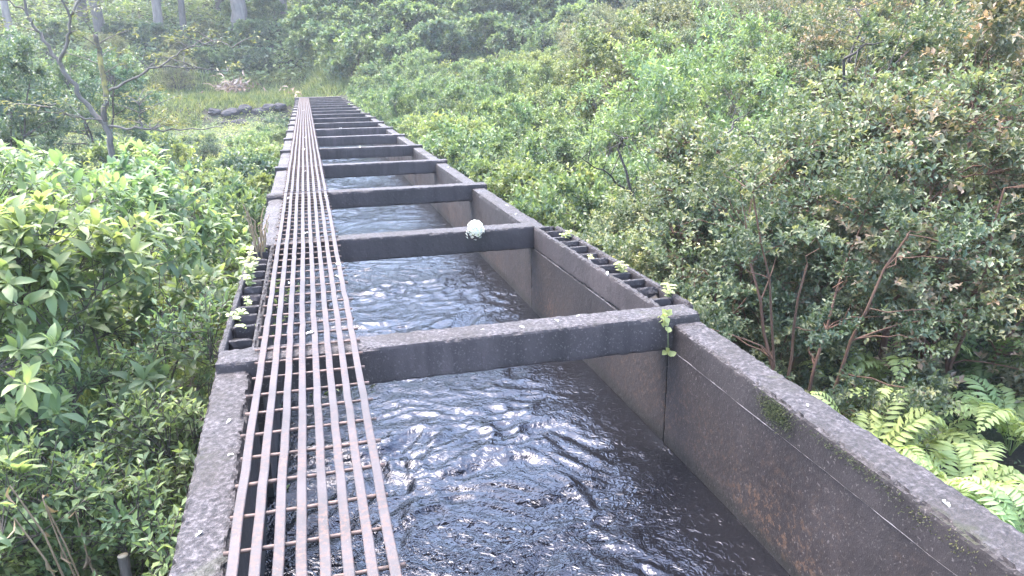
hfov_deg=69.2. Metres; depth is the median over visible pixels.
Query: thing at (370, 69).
bush
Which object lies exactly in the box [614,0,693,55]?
shrub
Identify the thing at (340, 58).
hillside bush
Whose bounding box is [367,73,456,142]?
bush
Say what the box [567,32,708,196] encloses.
shrub
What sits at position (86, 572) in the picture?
leaved shrub
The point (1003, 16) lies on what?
shrub
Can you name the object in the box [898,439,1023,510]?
fern
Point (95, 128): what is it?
bush
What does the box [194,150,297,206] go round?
bush
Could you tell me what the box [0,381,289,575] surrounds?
leaved shrub
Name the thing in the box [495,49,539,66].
bush
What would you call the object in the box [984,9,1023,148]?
shrub
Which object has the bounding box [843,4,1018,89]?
shrub
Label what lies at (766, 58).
shrub
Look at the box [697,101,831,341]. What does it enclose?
bare shrub
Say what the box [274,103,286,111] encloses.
boulder
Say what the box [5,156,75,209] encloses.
bush
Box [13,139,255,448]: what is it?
broadleaf shrub
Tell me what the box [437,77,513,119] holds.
bush
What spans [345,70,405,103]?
bush
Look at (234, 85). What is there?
dead fern
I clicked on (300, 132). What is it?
grating panel
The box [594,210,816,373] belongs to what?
shrub
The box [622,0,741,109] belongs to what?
shrub
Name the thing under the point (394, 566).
grating panel
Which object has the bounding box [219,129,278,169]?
bush
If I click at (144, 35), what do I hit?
hillside bush
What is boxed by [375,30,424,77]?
hillside bush
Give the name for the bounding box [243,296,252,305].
seedling
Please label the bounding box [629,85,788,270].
bare shrub
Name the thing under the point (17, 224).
broadleaf shrub
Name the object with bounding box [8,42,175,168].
bushy tree
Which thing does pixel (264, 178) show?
bush
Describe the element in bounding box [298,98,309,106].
grating panel
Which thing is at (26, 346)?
broadleaf shrub
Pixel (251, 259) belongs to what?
seedling
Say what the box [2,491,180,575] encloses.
leaved shrub
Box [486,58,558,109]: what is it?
bush
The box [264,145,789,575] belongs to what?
water
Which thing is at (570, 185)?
bush
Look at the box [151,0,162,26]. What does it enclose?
forest tree
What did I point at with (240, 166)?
bush
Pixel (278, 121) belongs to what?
bush
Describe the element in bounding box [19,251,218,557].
undergrowth
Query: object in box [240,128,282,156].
bush
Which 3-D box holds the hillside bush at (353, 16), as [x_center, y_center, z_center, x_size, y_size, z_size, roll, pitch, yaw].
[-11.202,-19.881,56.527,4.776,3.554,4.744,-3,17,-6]
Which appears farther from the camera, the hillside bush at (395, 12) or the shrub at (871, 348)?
the hillside bush at (395, 12)
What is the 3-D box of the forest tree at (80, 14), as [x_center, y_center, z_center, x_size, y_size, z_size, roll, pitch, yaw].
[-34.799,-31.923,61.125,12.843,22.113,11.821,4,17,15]
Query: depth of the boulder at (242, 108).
50.19 m
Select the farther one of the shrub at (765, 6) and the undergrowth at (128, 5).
the undergrowth at (128, 5)
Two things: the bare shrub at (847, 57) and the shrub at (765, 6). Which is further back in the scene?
the shrub at (765, 6)
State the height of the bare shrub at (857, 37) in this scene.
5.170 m
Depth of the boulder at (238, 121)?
49.26 m
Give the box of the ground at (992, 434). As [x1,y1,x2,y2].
[0,0,1023,559]
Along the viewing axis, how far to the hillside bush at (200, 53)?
57.31 m
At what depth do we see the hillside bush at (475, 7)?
56.58 m
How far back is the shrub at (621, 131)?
15.77 m
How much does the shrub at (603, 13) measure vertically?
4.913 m
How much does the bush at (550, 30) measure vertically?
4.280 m
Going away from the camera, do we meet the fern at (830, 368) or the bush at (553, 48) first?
the fern at (830, 368)
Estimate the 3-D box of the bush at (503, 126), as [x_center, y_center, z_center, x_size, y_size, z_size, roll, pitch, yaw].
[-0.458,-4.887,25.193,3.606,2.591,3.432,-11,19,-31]
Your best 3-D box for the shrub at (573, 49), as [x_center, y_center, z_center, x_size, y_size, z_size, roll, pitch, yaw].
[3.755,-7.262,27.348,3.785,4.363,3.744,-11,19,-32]
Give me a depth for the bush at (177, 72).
54.19 m
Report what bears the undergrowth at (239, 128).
on the ground at (992, 434)
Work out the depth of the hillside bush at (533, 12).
57.57 m
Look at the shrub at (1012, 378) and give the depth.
6.89 m
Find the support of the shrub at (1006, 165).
on the ground at (992, 434)
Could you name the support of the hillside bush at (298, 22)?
on the ground at (992, 434)
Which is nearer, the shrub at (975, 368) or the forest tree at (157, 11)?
the shrub at (975, 368)
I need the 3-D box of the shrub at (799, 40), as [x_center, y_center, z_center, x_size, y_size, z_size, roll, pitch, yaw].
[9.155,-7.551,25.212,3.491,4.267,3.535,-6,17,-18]
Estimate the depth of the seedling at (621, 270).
6.04 m
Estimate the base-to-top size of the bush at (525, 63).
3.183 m
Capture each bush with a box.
[0,22,23,40]
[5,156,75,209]
[33,16,76,48]
[46,232,250,395]
[52,49,91,72]
[52,127,208,225]
[59,163,181,253]
[64,128,204,211]
[64,134,93,150]
[73,111,114,132]
[85,44,133,69]
[99,172,293,316]
[101,19,135,42]
[118,165,274,260]
[120,132,150,144]
[131,21,172,44]
[156,38,192,61]
[159,140,202,163]
[170,134,223,161]
[173,147,275,248]
[178,133,218,157]
[186,20,225,43]
[187,131,219,149]
[190,47,228,70]
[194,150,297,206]
[218,0,254,23]
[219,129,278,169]
[223,138,281,173]
[231,45,274,75]
[232,17,269,45]
[235,126,287,149]
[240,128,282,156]
[250,0,287,19]
[253,123,285,146]
[260,113,288,132]
[277,3,347,53]
[280,25,293,38]
[283,31,314,57]
[308,0,369,23]
[309,24,398,78]
[332,2,393,42]
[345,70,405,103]
[348,87,404,121]
[350,58,404,102]
[353,86,406,111]
[358,88,420,132]
[365,0,398,6]
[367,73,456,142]
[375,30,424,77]
[377,0,429,37]
[377,94,428,131]
[383,44,449,90]
[387,112,455,138]
[394,111,458,160]
[399,59,454,109]
[402,70,453,108]
[405,108,486,161]
[406,16,482,65]
[411,0,471,32]
[412,108,504,175]
[415,73,459,112]
[417,70,481,116]
[417,118,548,196]
[421,80,483,116]
[434,57,484,79]
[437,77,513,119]
[442,122,566,222]
[444,10,528,63]
[445,58,497,100]
[453,92,520,130]
[460,110,550,160]
[462,64,509,97]
[465,0,520,35]
[465,149,612,239]
[469,56,536,103]
[471,77,513,98]
[478,87,573,176]
[486,45,528,71]
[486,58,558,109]
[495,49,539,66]
[497,15,556,50]
[500,0,561,26]
[501,55,536,74]
[503,166,622,242]
[504,122,588,173]
[505,117,623,202]
[510,18,568,56]
[514,46,577,85]
[516,56,572,109]
[516,81,567,127]
[518,79,579,134]
[520,53,603,107]
[530,87,608,148]
[532,0,589,23]
[537,44,563,63]
[549,0,610,45]
[587,0,631,8]
[609,0,651,11]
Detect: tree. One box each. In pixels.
[0,0,13,38]
[0,0,264,228]
[0,23,75,159]
[0,28,75,150]
[0,34,89,170]
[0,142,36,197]
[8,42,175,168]
[74,0,89,26]
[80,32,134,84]
[88,0,105,40]
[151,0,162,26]
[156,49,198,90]
[178,0,188,39]
[214,0,224,11]
[230,0,246,32]
[279,0,286,16]
[421,0,448,18]
[467,0,519,13]
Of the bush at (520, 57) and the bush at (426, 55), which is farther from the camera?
the bush at (426, 55)
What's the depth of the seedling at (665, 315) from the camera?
4.89 m
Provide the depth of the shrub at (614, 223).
8.65 m
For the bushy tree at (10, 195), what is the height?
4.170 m
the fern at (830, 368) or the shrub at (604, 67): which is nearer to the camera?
the fern at (830, 368)
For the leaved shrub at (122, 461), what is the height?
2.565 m
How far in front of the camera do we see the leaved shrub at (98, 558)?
4.08 m
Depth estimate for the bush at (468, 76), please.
40.77 m
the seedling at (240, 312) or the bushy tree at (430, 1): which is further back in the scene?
the bushy tree at (430, 1)
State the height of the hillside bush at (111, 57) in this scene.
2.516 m
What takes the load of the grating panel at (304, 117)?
on the concrete flume
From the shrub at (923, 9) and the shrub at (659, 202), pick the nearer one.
the shrub at (659, 202)
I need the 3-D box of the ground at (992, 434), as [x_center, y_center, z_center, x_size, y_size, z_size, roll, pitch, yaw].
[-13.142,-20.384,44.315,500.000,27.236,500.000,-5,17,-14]
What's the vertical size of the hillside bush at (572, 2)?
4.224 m
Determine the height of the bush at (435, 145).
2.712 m
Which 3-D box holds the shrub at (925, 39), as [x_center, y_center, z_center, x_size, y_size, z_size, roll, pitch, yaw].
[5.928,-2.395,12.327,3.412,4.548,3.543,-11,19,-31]
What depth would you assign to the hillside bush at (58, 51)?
54.17 m
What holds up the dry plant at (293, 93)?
on the ground at (992, 434)
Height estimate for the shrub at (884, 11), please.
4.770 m
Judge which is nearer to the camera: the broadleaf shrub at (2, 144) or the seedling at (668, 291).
the seedling at (668, 291)
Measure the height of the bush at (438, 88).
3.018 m
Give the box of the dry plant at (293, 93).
[279,86,301,96]
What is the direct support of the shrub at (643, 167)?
on the ground at (992, 434)
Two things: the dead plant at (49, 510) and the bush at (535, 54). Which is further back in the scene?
the bush at (535, 54)
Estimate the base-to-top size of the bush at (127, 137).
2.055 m
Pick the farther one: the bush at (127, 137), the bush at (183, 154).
the bush at (127, 137)
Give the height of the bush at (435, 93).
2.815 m
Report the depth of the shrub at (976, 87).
7.81 m
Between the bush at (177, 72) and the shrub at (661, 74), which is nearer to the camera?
the shrub at (661, 74)
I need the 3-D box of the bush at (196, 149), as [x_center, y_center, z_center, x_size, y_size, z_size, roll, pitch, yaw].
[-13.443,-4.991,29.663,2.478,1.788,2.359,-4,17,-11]
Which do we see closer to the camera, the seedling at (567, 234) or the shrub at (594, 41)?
the seedling at (567, 234)
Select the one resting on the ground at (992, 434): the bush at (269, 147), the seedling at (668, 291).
the bush at (269, 147)
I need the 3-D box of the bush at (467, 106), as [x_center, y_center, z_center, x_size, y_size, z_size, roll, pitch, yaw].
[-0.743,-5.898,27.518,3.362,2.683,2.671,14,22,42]
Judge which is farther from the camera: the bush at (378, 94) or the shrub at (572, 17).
the shrub at (572, 17)
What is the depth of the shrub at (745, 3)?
27.96 m
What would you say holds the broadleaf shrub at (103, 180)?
on the ground at (992, 434)
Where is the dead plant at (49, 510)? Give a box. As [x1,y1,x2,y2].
[5,485,95,575]
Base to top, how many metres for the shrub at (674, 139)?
3.975 m
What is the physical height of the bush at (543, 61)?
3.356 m
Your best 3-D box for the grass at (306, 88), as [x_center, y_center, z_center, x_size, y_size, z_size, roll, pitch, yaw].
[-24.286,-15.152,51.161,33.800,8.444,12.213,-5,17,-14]
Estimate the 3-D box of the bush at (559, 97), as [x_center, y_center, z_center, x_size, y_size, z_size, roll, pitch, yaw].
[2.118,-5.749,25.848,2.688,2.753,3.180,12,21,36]
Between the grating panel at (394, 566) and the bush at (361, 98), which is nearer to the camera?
the grating panel at (394, 566)
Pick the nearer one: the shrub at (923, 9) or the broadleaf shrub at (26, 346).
the broadleaf shrub at (26, 346)
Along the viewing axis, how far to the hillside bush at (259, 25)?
60.82 m
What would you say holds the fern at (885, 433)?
on the ground at (992, 434)
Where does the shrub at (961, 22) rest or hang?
on the ground at (992, 434)
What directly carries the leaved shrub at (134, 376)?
on the ground at (992, 434)
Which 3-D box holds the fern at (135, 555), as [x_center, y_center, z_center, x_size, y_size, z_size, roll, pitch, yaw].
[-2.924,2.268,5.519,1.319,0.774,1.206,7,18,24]
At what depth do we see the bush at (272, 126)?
36.66 m
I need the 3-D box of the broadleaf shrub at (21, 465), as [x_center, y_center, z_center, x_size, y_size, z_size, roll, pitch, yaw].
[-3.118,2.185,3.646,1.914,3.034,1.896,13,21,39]
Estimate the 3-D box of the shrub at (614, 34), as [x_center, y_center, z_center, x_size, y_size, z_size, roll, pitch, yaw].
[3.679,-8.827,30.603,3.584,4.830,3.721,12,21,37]
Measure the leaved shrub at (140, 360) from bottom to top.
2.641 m
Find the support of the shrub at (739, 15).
on the ground at (992, 434)
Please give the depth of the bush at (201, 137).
35.74 m
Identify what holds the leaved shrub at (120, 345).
on the ground at (992, 434)
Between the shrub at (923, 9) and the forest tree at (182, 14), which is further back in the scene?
the forest tree at (182, 14)
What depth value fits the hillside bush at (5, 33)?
56.86 m
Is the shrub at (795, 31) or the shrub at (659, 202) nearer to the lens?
the shrub at (659, 202)
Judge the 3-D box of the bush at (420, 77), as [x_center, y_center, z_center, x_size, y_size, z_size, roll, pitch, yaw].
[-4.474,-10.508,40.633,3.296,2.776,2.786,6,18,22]
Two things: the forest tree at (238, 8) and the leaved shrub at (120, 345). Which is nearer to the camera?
the leaved shrub at (120, 345)
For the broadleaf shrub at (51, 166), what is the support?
on the ground at (992, 434)
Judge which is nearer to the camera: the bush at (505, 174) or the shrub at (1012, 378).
the shrub at (1012, 378)
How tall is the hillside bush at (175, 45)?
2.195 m
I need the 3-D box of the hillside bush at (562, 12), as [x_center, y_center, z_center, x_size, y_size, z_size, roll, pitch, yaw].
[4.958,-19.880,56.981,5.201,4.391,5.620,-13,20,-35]
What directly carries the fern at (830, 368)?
on the ground at (992, 434)
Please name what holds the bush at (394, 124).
on the ground at (992, 434)
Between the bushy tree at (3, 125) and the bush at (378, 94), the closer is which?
the bushy tree at (3, 125)
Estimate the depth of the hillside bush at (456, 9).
56.15 m
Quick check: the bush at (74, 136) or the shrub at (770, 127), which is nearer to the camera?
the shrub at (770, 127)
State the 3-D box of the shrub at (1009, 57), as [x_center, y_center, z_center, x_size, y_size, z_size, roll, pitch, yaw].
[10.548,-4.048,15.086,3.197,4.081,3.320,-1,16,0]
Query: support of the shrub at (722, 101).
on the ground at (992, 434)
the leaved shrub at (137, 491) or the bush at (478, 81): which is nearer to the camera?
the leaved shrub at (137, 491)
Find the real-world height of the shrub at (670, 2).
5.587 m
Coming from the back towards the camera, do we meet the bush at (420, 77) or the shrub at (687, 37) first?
the bush at (420, 77)
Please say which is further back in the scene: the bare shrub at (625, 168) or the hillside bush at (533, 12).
the hillside bush at (533, 12)
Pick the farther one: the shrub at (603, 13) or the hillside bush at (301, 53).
the hillside bush at (301, 53)
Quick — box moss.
[754,387,1006,575]
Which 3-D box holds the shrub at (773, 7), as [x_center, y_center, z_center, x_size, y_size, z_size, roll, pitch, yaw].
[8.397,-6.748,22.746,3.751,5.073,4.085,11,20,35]
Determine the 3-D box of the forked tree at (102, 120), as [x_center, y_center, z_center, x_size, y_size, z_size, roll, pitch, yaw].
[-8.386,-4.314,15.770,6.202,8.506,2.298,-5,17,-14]
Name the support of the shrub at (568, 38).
on the ground at (992, 434)
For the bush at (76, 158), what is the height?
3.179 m
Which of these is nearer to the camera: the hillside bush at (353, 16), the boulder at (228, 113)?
the boulder at (228, 113)
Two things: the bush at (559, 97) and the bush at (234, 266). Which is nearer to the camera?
the bush at (234, 266)
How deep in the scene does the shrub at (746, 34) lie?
18.18 m
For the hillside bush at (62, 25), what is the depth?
57.27 m
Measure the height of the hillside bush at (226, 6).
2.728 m
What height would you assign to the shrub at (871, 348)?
3.329 m
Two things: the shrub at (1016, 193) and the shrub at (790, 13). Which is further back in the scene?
the shrub at (790, 13)
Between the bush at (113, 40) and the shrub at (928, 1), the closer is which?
the shrub at (928, 1)
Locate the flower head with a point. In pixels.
(475, 228)
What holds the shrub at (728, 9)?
on the ground at (992, 434)
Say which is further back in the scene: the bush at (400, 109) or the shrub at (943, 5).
the bush at (400, 109)
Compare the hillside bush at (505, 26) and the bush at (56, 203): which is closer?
the bush at (56, 203)
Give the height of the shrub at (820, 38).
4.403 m
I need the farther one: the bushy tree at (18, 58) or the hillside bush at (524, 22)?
the hillside bush at (524, 22)
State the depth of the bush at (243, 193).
12.07 m
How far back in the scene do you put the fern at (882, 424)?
6.01 m
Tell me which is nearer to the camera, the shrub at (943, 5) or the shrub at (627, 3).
the shrub at (943, 5)
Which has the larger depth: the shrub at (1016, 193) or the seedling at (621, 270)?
the shrub at (1016, 193)
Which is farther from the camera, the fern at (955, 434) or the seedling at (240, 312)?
the fern at (955, 434)
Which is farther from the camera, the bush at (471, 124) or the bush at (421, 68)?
the bush at (421, 68)
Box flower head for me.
[466,220,484,239]
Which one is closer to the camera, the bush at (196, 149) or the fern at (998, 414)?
the fern at (998, 414)
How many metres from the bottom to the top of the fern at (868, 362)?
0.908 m
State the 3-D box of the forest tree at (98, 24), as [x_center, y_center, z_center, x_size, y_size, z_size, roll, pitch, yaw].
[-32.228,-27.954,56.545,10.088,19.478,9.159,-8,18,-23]
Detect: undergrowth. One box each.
[0,0,240,68]
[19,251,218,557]
[26,107,289,221]
[344,78,723,321]
[743,252,1023,530]
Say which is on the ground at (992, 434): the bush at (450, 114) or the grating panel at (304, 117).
the bush at (450, 114)
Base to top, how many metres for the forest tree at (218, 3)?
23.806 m
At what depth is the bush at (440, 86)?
34.46 m
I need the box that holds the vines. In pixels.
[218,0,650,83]
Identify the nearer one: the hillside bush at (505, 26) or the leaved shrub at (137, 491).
the leaved shrub at (137, 491)
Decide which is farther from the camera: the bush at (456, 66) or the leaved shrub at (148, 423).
the bush at (456, 66)
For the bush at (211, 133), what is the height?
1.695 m
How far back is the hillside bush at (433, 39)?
53.70 m
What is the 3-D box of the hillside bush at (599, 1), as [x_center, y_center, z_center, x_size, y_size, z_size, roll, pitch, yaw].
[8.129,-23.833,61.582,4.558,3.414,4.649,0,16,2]
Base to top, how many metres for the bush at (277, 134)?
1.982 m
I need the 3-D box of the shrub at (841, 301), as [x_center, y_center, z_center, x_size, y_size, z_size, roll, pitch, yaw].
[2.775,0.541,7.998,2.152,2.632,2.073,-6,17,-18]
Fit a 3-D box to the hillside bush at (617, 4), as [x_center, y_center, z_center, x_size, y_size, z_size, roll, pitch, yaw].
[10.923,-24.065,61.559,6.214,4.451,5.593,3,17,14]
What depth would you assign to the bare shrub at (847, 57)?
9.67 m
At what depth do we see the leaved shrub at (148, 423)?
5.06 m
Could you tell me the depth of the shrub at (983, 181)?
7.62 m
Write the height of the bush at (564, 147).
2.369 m
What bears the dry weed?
on the concrete flume
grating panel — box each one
[223,191,405,575]
[283,125,328,193]
[294,106,314,125]
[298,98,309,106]
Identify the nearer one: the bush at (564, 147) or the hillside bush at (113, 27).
the bush at (564, 147)
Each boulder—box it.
[207,108,220,115]
[221,108,239,117]
[230,119,247,125]
[238,104,251,113]
[250,107,264,114]
[262,103,275,111]
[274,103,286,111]
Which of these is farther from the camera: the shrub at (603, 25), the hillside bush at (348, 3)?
the hillside bush at (348, 3)
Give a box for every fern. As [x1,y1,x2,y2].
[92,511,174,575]
[201,71,265,92]
[797,357,919,440]
[810,386,947,469]
[836,330,973,412]
[840,386,1010,465]
[846,417,907,446]
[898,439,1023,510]
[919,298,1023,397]
[944,374,1023,455]
[945,475,1023,533]
[948,484,1023,527]
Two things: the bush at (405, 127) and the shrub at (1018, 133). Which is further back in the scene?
the bush at (405, 127)
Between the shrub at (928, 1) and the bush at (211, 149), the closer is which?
the shrub at (928, 1)
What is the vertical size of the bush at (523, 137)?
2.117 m
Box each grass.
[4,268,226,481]
[17,16,405,134]
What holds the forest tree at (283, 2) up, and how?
on the ground at (992, 434)
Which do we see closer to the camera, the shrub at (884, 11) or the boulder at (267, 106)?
the shrub at (884, 11)
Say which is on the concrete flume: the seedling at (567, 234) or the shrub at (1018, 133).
the seedling at (567, 234)
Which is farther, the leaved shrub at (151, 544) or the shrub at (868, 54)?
the shrub at (868, 54)
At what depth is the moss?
3.73 m
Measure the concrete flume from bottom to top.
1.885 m
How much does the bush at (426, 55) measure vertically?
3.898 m
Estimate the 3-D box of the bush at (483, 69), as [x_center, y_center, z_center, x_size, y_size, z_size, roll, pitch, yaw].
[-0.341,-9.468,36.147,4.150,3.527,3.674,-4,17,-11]
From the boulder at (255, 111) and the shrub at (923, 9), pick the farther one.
the boulder at (255, 111)
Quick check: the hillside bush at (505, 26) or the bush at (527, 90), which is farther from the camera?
the hillside bush at (505, 26)
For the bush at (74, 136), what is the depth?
41.52 m
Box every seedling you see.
[225,308,248,320]
[235,246,260,270]
[239,262,256,285]
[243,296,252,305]
[560,230,571,238]
[613,260,628,272]
[657,309,676,356]
[661,283,676,296]
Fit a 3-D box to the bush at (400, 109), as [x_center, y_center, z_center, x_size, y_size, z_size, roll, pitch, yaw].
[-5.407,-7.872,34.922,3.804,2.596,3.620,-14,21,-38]
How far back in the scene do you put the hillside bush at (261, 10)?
65.10 m
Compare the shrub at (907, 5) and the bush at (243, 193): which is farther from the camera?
the shrub at (907, 5)
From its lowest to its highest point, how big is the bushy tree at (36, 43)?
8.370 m
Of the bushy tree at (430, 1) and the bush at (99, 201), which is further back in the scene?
the bushy tree at (430, 1)
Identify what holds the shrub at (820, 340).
on the ground at (992, 434)
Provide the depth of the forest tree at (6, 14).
55.50 m
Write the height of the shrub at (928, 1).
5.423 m
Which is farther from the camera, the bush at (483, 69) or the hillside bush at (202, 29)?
the hillside bush at (202, 29)
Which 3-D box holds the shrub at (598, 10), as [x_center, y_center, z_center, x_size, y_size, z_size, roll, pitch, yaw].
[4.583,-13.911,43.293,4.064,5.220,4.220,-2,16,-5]
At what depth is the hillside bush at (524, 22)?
55.74 m
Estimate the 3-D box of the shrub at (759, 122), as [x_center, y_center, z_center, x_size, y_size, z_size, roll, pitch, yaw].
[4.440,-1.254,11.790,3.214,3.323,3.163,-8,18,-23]
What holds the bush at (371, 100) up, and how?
on the ground at (992, 434)
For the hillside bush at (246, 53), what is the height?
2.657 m
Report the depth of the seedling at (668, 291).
5.43 m
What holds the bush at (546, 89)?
on the ground at (992, 434)
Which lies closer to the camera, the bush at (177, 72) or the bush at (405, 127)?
the bush at (405, 127)
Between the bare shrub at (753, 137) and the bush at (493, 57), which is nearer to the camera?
the bare shrub at (753, 137)
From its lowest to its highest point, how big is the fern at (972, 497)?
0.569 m
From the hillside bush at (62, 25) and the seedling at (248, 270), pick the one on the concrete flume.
the seedling at (248, 270)
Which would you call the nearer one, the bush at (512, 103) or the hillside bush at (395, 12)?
the bush at (512, 103)
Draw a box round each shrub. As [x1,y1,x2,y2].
[0,136,186,544]
[0,139,48,363]
[0,140,143,476]
[0,184,237,549]
[0,208,96,519]
[0,338,191,565]
[0,358,282,575]
[0,365,174,575]
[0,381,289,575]
[0,425,119,575]
[0,447,61,575]
[0,451,189,575]
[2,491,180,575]
[10,288,287,575]
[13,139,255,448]
[40,272,338,551]
[48,322,224,522]
[552,8,626,87]
[553,4,608,51]
[556,5,698,171]
[557,2,611,47]
[557,14,630,106]
[558,21,610,77]
[563,33,639,118]
[566,18,624,56]
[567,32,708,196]
[570,184,735,311]
[576,86,716,206]
[576,105,650,268]
[577,16,684,144]
[581,31,795,247]
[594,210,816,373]
[599,124,779,320]
[604,0,646,16]
[610,168,807,352]
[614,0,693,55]
[617,98,888,353]
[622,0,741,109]
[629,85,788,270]
[631,0,736,98]
[634,96,1023,447]
[646,0,810,129]
[652,26,801,169]
[654,13,756,128]
[659,58,815,204]
[668,2,747,48]
[682,113,895,359]
[694,0,779,95]
[694,109,854,250]
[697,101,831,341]
[697,218,882,410]
[706,0,788,107]
[725,0,853,119]
[732,2,880,143]
[742,0,832,102]
[743,0,816,53]
[747,53,1023,383]
[753,70,1023,407]
[758,0,908,103]
[759,0,879,168]
[764,0,840,53]
[764,0,996,184]
[765,1,927,164]
[769,137,965,365]
[775,1,913,263]
[775,92,1023,436]
[788,0,874,66]
[810,0,941,70]
[832,22,932,91]
[840,0,973,45]
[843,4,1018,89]
[879,4,1023,150]
[886,0,955,27]
[890,114,1023,376]
[892,82,1023,321]
[897,0,1019,29]
[909,0,1023,253]
[935,120,1023,334]
[950,0,1023,118]
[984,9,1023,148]
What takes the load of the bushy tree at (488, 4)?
on the ground at (992, 434)
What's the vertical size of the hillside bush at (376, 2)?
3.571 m
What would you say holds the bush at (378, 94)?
on the ground at (992, 434)
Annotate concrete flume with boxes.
[169,96,1023,575]
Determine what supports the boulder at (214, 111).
on the ground at (992, 434)
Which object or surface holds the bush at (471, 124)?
on the ground at (992, 434)
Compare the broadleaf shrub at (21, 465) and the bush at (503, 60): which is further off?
the bush at (503, 60)
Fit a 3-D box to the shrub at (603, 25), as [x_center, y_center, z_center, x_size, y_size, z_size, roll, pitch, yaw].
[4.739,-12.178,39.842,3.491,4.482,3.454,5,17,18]
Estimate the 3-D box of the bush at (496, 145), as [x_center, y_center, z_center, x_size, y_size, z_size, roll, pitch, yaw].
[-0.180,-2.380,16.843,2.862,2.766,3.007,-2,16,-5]
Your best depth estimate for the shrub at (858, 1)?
25.81 m
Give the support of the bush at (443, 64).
on the ground at (992, 434)
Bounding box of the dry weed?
[242,201,268,258]
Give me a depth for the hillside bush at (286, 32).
61.99 m
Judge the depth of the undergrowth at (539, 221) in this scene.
20.11 m
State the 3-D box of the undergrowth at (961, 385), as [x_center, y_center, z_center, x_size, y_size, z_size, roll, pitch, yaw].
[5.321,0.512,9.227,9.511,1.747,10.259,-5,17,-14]
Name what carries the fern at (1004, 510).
on the ground at (992, 434)
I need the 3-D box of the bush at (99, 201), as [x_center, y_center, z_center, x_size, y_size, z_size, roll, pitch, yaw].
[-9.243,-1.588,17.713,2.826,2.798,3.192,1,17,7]

